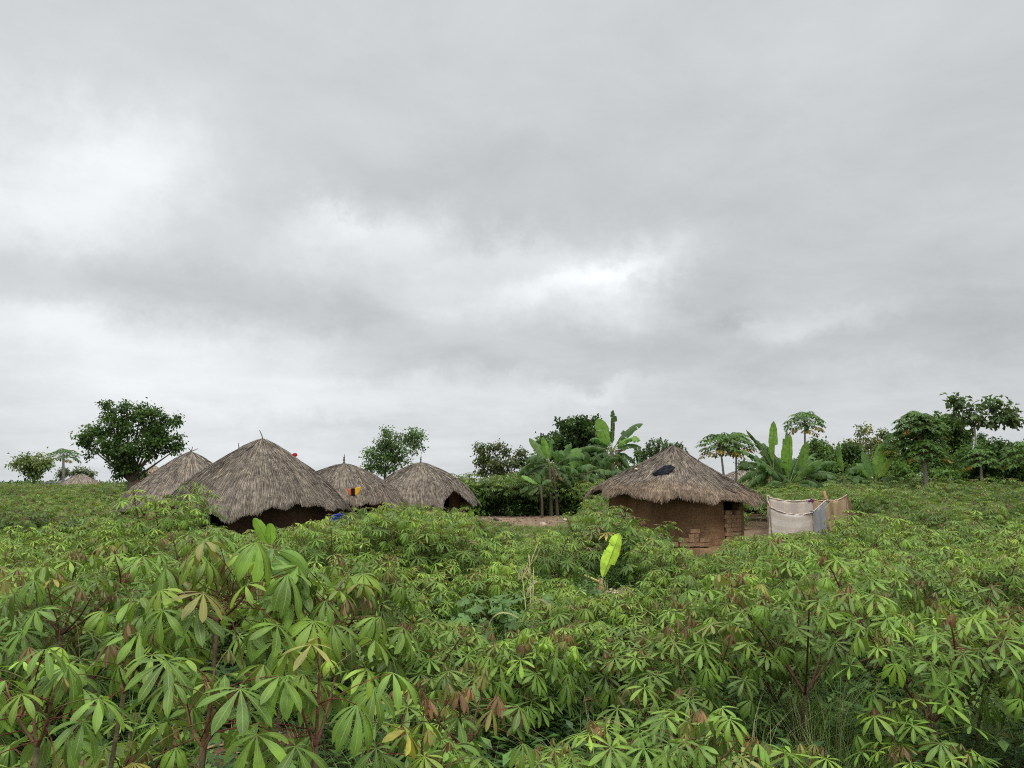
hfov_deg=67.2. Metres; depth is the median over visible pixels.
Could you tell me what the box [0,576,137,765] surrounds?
cassava plant
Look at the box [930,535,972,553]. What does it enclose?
cassava plant
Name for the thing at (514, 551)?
cassava plant
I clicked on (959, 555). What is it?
cassava plant
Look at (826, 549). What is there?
cassava plant
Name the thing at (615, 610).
cassava plant
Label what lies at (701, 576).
cassava plant
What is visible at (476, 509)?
shrub
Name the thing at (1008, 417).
slender tree
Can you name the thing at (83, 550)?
cassava plant
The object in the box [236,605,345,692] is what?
cassava plant
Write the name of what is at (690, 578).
cassava plant
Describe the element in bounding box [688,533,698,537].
mud brick
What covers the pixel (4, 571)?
cassava plant
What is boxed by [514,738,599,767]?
cassava plant
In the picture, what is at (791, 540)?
cassava plant
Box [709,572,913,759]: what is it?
cassava plant
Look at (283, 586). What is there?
cassava plant
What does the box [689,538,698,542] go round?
mud brick
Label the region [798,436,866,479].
broadleaf tree
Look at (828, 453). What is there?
broadleaf tree
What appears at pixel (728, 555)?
cassava plant
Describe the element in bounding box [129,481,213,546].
cassava plant
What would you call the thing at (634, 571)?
leafy herb
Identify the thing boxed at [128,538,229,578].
cassava plant
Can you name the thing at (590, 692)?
cassava plant
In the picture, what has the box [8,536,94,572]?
cassava plant
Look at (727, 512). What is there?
mud brick
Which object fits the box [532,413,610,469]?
mango tree
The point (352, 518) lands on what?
cassava plant
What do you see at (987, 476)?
shrub
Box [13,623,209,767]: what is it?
cassava plant
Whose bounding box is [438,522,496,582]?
cassava plant
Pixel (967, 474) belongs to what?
shrub
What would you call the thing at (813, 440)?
broadleaf tree
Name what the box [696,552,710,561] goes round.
leafy herb
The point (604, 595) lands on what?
cassava plant
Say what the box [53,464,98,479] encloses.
acacia tree
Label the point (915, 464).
broadleaf tree
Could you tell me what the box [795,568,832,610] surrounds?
cassava plant
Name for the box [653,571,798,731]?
cassava plant
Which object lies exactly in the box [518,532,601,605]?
cassava plant
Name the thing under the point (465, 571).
cassava plant
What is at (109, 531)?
cassava plant
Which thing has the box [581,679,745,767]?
cassava plant
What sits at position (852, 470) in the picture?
banana plant
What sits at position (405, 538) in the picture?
cassava plant
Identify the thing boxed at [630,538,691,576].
cassava plant
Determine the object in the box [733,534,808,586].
cassava plant
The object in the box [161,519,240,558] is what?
cassava plant
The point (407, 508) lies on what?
cassava plant
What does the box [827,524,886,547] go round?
cassava plant
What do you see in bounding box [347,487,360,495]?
striped cloth
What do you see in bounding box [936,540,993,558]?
cassava plant
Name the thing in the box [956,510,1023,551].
cassava plant
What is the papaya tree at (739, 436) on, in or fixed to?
on the ground at (757, 525)
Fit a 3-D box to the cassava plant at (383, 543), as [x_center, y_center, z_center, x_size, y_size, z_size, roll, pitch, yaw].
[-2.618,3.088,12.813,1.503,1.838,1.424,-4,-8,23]
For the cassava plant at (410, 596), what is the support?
on the ground at (757, 525)
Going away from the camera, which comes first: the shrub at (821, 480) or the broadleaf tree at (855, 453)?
the shrub at (821, 480)
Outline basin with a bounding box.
[327,514,348,524]
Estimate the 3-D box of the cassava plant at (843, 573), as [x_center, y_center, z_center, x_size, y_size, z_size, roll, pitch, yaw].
[3.215,2.497,7.867,1.493,1.763,1.453,-3,-4,3]
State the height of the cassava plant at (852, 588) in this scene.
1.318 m
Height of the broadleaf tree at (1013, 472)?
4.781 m
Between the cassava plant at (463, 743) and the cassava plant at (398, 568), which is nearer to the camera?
the cassava plant at (463, 743)
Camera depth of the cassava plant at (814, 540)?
13.73 m
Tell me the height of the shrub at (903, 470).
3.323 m
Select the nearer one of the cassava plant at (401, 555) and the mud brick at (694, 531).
the cassava plant at (401, 555)
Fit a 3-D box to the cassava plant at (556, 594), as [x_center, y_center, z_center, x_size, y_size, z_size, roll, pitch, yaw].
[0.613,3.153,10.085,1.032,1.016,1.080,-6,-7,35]
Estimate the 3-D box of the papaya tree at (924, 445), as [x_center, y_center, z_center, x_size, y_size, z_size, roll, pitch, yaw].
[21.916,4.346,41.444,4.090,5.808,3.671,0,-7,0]
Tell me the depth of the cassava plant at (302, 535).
13.41 m
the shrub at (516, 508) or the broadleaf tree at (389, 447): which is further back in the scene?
the broadleaf tree at (389, 447)
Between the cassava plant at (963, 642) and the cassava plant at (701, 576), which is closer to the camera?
the cassava plant at (963, 642)
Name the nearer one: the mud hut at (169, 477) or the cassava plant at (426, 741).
the cassava plant at (426, 741)
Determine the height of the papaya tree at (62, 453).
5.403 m
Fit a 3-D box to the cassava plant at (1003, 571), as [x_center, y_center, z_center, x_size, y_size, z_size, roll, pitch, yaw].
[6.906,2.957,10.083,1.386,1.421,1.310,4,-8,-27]
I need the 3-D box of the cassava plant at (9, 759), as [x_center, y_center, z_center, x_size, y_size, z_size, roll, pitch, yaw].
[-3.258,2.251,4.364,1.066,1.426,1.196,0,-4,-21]
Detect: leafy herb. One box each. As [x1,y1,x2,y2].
[625,536,640,559]
[625,555,640,580]
[658,536,673,548]
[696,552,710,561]
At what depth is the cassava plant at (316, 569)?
9.43 m
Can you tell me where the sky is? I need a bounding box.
[0,0,1023,482]
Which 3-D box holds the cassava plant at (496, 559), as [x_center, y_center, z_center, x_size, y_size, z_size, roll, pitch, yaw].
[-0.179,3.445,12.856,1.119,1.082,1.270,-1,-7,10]
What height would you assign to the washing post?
2.224 m
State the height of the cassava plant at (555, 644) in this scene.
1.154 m
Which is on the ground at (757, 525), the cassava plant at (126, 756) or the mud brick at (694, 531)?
the cassava plant at (126, 756)
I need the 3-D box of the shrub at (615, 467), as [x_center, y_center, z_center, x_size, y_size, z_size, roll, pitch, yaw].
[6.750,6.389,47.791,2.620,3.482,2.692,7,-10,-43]
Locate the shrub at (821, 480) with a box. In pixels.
[802,457,846,484]
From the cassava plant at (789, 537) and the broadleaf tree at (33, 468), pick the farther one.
the broadleaf tree at (33, 468)
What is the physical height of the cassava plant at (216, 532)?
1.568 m
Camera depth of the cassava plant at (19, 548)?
10.66 m
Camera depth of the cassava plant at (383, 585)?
7.49 m
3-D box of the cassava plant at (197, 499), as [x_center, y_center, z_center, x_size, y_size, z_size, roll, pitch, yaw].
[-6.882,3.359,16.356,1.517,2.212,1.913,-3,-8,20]
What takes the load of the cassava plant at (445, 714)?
on the ground at (757, 525)
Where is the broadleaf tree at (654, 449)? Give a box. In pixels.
[633,436,688,462]
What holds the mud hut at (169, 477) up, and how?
on the ground at (757, 525)
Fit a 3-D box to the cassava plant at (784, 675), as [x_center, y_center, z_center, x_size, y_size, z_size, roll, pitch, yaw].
[2.341,2.590,6.859,1.108,1.305,1.127,7,-10,-44]
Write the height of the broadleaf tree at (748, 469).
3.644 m
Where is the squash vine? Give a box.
[429,593,584,653]
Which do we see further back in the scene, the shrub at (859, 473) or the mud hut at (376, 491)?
the shrub at (859, 473)
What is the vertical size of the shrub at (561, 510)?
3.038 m
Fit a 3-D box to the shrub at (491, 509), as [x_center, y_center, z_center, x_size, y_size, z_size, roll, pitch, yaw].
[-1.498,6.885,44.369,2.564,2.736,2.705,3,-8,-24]
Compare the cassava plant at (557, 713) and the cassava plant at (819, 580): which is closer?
the cassava plant at (557, 713)
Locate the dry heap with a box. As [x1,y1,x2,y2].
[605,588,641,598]
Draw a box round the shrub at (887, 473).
[872,458,914,481]
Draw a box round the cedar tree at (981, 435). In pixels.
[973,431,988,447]
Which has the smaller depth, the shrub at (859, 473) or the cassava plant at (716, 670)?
the cassava plant at (716, 670)
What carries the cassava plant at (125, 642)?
on the ground at (757, 525)
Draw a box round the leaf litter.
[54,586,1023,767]
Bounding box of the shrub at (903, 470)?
[883,461,922,484]
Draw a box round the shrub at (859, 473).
[836,460,872,511]
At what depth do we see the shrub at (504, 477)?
44.77 m
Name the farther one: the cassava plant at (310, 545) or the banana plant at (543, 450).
the banana plant at (543, 450)
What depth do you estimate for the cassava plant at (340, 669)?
6.13 m
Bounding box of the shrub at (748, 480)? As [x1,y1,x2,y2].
[740,470,776,513]
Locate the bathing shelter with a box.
[766,491,853,535]
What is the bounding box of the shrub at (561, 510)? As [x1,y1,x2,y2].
[539,491,577,515]
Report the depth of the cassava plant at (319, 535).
15.16 m
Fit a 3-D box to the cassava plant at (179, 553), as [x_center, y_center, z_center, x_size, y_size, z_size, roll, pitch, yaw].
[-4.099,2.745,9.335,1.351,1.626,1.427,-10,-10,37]
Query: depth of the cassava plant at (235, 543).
13.66 m
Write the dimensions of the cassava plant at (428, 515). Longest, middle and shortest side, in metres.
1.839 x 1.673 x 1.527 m
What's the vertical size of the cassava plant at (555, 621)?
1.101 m
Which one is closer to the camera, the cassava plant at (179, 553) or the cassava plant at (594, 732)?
the cassava plant at (594, 732)
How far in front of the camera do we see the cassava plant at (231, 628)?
9.22 m
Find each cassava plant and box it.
[0,525,41,551]
[0,535,62,566]
[0,535,74,573]
[0,539,220,735]
[0,544,86,575]
[0,551,77,591]
[0,565,114,682]
[0,567,144,734]
[0,567,147,738]
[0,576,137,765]
[0,620,78,690]
[0,647,77,755]
[0,647,135,767]
[0,690,50,767]
[0,737,160,767]
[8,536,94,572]
[12,522,80,553]
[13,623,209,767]
[17,553,106,591]
[37,537,101,557]
[40,531,63,547]
[49,534,95,555]
[52,562,172,592]
[54,566,131,627]
[55,519,124,555]
[66,621,180,663]
[71,588,199,715]
[72,518,154,566]
[87,521,164,563]
[88,535,321,767]
[90,712,211,767]
[96,553,160,582]
[104,621,219,687]
[107,489,208,549]
[109,590,212,662]
[110,540,164,565]
[116,540,220,677]
[123,649,327,767]
[128,531,280,713]
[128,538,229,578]
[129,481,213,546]
[134,490,228,551]
[135,572,223,664]
[153,525,223,561]
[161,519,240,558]
[180,590,264,665]
[190,637,422,767]
[200,533,246,542]
[210,543,256,594]
[215,571,420,767]
[217,529,250,557]
[218,542,238,557]
[227,575,337,767]
[228,541,274,580]
[234,530,305,552]
[236,527,299,578]
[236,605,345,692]
[241,610,399,756]
[255,528,294,547]
[261,551,344,615]
[262,543,319,578]
[274,516,372,580]
[283,519,364,569]
[289,526,337,568]
[291,520,347,582]
[294,553,423,678]
[302,520,337,580]
[304,549,415,686]
[305,598,418,683]
[318,514,400,568]
[330,553,411,602]
[339,691,482,767]
[341,515,382,541]
[348,505,426,563]
[348,508,439,575]
[351,551,419,583]
[354,722,498,767]
[357,514,415,552]
[360,502,449,576]
[374,619,490,717]
[376,511,454,586]
[376,577,451,662]
[376,660,511,762]
[380,674,535,767]
[383,587,441,650]
[387,508,479,567]
[387,511,471,582]
[394,619,503,681]
[400,511,491,617]
[403,562,469,608]
[404,558,466,624]
[406,507,448,527]
[411,624,475,675]
[420,510,473,544]
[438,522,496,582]
[439,568,524,634]
[448,552,479,580]
[450,528,524,588]
[460,561,537,631]
[469,630,591,743]
[472,556,531,605]
[485,628,578,731]
[489,545,539,578]
[490,531,548,582]
[512,745,558,767]
[513,576,576,622]
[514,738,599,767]
[515,588,615,661]
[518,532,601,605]
[518,535,575,591]
[518,576,576,626]
[522,534,561,583]
[524,587,582,631]
[530,528,587,585]
[537,621,635,722]
[551,617,689,736]
[555,512,614,575]
[555,708,748,767]
[557,593,649,654]
[575,631,682,722]
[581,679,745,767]
[584,590,671,682]
[612,569,707,649]
[613,581,678,654]
[614,615,781,766]
[620,537,696,597]
[626,544,702,597]
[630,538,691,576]
[642,545,698,579]
[649,573,729,667]
[651,706,773,767]
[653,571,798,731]
[666,550,754,626]
[666,559,739,634]
[679,560,747,594]
[690,553,757,573]
[698,597,845,743]
[699,546,774,624]
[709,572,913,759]
[714,535,754,555]
[718,596,809,689]
[721,738,842,767]
[727,545,779,584]
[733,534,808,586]
[736,542,819,605]
[739,536,807,592]
[746,546,826,586]
[747,574,803,616]
[749,600,835,685]
[751,537,915,706]
[758,535,796,548]
[760,532,835,565]
[772,532,801,546]
[795,530,839,545]
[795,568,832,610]
[800,538,863,571]
[801,531,840,552]
[807,556,926,678]
[811,544,860,572]
[812,586,1023,767]
[816,564,889,666]
[819,525,886,555]
[821,509,923,559]
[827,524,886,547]
[830,537,893,571]
[830,560,918,667]
[834,542,899,582]
[836,542,932,587]
[843,692,999,767]
[844,598,981,735]
[863,546,970,607]
[867,554,1022,687]
[869,571,961,625]
[877,531,976,585]
[877,554,927,566]
[886,531,957,559]
[892,550,962,578]
[893,638,1021,740]
[894,578,993,636]
[897,522,942,547]
[902,552,1005,635]
[902,602,1023,762]
[908,528,1013,584]
[918,527,979,554]
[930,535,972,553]
[935,537,1023,631]
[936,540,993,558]
[940,518,1009,546]
[949,624,1023,727]
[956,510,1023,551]
[962,554,1023,663]
[965,530,1023,591]
[968,529,1023,583]
[971,530,1009,548]
[974,553,1023,609]
[979,505,1023,543]
[986,550,1022,609]
[986,591,1023,653]
[987,559,1023,607]
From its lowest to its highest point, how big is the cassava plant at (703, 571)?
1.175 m
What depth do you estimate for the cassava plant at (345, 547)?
12.09 m
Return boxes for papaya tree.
[46,448,81,481]
[695,432,745,474]
[717,432,756,481]
[783,411,826,477]
[879,411,953,492]
[958,449,1001,481]
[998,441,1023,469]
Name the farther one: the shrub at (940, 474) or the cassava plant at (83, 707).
the shrub at (940, 474)
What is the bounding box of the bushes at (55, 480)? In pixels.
[0,478,479,491]
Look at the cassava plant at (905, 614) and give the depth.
6.88 m
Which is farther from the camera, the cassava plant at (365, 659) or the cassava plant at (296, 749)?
the cassava plant at (365, 659)
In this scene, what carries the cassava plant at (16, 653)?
on the ground at (757, 525)
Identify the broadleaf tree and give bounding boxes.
[4,447,55,484]
[68,397,188,489]
[358,424,428,478]
[469,438,528,480]
[514,453,558,478]
[633,436,688,462]
[733,458,755,473]
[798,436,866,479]
[800,436,824,461]
[813,443,840,478]
[835,439,859,481]
[839,421,897,507]
[869,442,911,479]
[883,410,982,477]
[899,456,931,479]
[921,448,962,478]
[944,443,974,469]
[961,436,1023,483]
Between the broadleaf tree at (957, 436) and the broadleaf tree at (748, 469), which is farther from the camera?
the broadleaf tree at (957, 436)
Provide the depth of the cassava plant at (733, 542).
16.80 m
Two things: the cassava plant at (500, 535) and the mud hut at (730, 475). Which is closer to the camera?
the cassava plant at (500, 535)
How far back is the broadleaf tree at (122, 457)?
44.64 m
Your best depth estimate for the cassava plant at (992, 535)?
13.14 m
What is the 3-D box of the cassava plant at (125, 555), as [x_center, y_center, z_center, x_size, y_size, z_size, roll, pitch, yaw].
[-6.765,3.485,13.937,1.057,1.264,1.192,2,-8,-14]
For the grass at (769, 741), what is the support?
on the ground at (757, 525)
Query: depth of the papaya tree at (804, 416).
46.89 m
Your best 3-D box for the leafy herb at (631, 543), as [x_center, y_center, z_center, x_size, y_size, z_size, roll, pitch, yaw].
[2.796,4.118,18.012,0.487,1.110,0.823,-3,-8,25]
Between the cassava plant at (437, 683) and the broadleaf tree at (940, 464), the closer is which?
the cassava plant at (437, 683)
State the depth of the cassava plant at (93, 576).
9.21 m
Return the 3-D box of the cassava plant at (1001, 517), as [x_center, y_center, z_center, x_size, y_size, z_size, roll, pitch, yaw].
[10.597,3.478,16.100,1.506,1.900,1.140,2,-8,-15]
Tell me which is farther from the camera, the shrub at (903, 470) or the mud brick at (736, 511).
the shrub at (903, 470)
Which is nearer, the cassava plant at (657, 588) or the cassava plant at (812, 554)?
the cassava plant at (657, 588)
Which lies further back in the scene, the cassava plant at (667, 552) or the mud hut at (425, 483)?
the mud hut at (425, 483)
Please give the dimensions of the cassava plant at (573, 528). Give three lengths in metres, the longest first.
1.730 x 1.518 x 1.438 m
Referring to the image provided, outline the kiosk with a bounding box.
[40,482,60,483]
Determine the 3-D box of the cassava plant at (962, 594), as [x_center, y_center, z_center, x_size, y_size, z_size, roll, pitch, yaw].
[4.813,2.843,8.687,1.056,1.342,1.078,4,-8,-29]
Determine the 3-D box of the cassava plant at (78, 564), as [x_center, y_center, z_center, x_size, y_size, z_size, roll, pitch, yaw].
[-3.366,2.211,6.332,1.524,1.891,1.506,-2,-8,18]
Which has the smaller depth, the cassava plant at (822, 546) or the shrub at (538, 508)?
the cassava plant at (822, 546)
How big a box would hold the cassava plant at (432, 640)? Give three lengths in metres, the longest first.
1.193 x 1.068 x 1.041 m
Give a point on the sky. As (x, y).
(313, 226)
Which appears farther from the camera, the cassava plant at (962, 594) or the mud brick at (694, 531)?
the mud brick at (694, 531)
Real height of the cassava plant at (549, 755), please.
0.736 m
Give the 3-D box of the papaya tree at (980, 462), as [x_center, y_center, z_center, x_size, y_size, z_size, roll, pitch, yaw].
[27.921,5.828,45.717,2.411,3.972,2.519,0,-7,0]
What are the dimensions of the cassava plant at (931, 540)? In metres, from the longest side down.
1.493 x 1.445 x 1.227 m
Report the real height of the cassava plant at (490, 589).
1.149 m
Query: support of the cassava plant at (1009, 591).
on the ground at (757, 525)
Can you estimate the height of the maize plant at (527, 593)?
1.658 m
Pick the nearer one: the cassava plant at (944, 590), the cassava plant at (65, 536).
the cassava plant at (944, 590)
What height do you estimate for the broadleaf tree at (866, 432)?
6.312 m
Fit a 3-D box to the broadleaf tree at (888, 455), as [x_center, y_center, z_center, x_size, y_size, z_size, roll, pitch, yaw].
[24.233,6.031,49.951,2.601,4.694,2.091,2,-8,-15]
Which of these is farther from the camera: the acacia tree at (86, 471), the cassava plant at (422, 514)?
the acacia tree at (86, 471)
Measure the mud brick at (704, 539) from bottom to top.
0.130 m
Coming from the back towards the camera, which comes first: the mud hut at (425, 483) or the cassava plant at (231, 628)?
the mud hut at (425, 483)
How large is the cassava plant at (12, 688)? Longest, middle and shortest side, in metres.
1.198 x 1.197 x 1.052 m
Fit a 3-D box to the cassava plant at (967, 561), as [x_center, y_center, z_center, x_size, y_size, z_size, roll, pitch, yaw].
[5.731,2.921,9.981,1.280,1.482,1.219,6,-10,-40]
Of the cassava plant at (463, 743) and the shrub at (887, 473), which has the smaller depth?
the cassava plant at (463, 743)
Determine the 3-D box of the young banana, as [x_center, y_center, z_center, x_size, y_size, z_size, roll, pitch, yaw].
[-2.015,2.193,6.328,0.618,2.157,0.202,2,-8,-17]
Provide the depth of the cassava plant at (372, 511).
13.75 m
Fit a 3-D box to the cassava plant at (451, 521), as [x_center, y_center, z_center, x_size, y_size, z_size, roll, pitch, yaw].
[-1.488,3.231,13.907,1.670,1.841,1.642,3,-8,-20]
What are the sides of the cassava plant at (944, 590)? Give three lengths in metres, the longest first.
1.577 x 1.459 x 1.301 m
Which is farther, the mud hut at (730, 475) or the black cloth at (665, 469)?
the mud hut at (730, 475)
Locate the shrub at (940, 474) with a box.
[921,466,967,485]
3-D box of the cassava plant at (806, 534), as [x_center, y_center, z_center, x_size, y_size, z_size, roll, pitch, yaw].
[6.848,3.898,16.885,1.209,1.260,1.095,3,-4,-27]
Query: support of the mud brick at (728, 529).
on the mud brick
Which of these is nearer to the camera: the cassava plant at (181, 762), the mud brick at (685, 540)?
the cassava plant at (181, 762)
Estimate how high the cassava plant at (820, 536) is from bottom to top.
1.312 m
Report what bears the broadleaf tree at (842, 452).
on the ground at (757, 525)
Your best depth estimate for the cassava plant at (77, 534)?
14.68 m
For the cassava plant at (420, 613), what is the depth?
8.84 m
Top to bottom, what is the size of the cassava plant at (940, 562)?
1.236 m
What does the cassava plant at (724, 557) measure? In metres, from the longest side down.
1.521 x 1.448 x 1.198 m
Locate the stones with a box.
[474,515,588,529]
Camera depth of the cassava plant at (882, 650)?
5.09 m
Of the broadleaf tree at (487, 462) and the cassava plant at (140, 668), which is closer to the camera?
the cassava plant at (140, 668)
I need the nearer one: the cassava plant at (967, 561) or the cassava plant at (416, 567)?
the cassava plant at (967, 561)
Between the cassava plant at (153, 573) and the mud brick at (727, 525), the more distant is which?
the mud brick at (727, 525)
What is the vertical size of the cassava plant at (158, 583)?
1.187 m
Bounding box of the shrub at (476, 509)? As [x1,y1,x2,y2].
[460,483,490,516]
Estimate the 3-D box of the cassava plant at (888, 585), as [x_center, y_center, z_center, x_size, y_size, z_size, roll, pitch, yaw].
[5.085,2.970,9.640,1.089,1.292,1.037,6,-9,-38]
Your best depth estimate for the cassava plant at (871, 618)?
8.65 m
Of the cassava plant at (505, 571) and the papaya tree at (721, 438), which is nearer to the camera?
the cassava plant at (505, 571)
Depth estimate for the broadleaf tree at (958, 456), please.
52.23 m
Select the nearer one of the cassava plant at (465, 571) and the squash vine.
the squash vine
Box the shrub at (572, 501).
[552,468,588,514]
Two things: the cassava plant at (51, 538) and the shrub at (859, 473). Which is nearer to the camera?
the cassava plant at (51, 538)
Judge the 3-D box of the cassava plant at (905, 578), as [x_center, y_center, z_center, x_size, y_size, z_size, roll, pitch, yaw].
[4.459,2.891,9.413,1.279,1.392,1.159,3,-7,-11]
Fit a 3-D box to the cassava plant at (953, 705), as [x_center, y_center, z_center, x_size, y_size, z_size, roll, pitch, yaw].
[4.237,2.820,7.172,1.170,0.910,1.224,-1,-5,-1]
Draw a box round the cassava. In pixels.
[0,472,1023,575]
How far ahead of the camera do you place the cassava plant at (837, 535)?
16.54 m
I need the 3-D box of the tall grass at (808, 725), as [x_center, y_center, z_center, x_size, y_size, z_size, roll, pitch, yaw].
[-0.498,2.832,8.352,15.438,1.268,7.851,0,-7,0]
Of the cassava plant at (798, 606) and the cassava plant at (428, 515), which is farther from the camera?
the cassava plant at (428, 515)
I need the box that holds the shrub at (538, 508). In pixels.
[524,492,559,515]
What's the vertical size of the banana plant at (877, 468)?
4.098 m
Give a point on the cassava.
(938, 505)
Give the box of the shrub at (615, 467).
[606,463,632,472]
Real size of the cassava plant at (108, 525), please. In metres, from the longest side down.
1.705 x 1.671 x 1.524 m
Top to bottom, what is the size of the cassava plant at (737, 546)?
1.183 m
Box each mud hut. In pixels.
[61,474,99,485]
[111,447,211,517]
[133,462,158,484]
[160,430,353,534]
[316,454,409,517]
[384,457,481,516]
[583,445,768,561]
[725,470,766,512]
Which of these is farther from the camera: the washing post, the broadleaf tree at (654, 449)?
the broadleaf tree at (654, 449)
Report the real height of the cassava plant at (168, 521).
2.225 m
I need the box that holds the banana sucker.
[584,533,621,592]
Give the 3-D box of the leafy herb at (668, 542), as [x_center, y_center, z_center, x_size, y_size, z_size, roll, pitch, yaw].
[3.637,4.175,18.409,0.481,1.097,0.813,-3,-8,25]
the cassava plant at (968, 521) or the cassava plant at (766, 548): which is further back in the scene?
the cassava plant at (968, 521)
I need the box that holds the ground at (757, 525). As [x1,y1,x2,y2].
[9,483,1023,767]
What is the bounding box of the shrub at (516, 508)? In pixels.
[494,482,539,516]
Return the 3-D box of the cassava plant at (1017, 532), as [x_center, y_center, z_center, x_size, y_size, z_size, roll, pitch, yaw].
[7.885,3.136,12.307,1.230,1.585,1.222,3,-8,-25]
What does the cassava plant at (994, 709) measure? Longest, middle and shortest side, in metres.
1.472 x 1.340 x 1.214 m
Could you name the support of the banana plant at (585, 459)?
on the ground at (757, 525)
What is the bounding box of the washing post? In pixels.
[349,486,361,511]
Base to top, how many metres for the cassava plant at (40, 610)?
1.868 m
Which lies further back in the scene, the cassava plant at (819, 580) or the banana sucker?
the banana sucker
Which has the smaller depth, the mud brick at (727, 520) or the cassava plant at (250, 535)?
the cassava plant at (250, 535)
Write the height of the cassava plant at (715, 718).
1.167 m
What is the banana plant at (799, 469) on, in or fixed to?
on the ground at (757, 525)
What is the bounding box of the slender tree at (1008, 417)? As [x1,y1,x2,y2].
[939,392,1023,446]
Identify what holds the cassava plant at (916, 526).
on the ground at (757, 525)
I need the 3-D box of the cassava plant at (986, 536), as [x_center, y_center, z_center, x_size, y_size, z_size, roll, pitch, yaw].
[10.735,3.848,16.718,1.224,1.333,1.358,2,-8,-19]
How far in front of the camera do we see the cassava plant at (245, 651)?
5.15 m
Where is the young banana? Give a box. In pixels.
[231,518,307,753]
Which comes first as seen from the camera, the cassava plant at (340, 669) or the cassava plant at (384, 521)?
the cassava plant at (340, 669)
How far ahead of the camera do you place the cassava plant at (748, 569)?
9.49 m
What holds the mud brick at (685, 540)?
on the mud brick at (684, 544)
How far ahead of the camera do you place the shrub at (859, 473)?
47.62 m
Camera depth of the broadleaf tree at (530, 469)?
49.44 m
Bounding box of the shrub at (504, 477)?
[493,473,519,513]
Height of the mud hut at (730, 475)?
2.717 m
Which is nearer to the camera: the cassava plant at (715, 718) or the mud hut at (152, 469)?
the cassava plant at (715, 718)
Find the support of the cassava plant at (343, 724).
on the ground at (757, 525)
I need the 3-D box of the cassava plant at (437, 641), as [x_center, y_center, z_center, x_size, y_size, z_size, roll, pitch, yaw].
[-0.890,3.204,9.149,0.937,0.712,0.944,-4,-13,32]
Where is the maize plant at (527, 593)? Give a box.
[488,544,550,647]
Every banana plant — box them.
[518,437,580,515]
[520,472,550,517]
[551,448,596,512]
[558,449,612,482]
[579,410,642,476]
[589,451,616,482]
[609,463,639,475]
[735,421,837,492]
[818,442,867,486]
[853,443,899,490]
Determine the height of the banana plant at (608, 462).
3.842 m
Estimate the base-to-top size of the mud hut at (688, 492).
3.700 m
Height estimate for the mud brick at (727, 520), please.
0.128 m
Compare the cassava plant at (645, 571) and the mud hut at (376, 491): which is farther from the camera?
the mud hut at (376, 491)
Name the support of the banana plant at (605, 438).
on the ground at (757, 525)
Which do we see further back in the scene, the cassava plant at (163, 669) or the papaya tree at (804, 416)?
the papaya tree at (804, 416)
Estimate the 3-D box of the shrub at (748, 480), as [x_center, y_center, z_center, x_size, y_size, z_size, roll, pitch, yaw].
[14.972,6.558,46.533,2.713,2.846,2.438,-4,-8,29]
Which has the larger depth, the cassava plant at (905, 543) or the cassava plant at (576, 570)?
the cassava plant at (576, 570)
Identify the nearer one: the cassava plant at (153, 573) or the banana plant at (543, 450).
the cassava plant at (153, 573)
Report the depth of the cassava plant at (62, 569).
9.81 m
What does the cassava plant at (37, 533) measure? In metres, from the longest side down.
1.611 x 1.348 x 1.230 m
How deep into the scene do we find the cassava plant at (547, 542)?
16.62 m
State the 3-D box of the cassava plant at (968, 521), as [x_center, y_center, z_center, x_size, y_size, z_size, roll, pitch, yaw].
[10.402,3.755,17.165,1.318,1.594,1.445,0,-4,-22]
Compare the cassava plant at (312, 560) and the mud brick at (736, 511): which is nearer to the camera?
the cassava plant at (312, 560)
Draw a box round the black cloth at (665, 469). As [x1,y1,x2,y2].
[653,465,674,474]
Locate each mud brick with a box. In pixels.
[678,538,688,542]
[679,542,689,546]
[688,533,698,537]
[689,529,699,533]
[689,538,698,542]
[689,542,699,546]
[699,538,709,541]
[699,542,708,546]
[724,510,731,514]
[724,519,731,522]
[724,523,730,527]
[724,528,732,531]
[732,510,740,513]
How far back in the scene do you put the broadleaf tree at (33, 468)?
74.07 m
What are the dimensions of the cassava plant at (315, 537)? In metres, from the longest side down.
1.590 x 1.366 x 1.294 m
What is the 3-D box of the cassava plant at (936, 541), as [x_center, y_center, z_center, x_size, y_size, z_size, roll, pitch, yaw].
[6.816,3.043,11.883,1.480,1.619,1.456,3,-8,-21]
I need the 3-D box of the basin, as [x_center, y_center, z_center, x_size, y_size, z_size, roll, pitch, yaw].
[-6.049,4.990,26.948,0.860,0.860,0.310,6,-35,1]
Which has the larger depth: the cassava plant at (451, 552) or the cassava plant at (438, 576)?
the cassava plant at (451, 552)
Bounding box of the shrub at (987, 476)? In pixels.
[962,464,1006,485]
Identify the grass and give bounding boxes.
[9,558,1023,767]
[49,614,1022,767]
[484,521,560,533]
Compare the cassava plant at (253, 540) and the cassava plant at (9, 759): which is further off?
the cassava plant at (253, 540)
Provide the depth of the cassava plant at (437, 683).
6.18 m
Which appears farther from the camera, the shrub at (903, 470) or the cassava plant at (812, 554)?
the shrub at (903, 470)
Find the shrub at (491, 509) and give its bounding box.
[473,486,504,515]
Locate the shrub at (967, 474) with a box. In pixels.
[947,463,971,484]

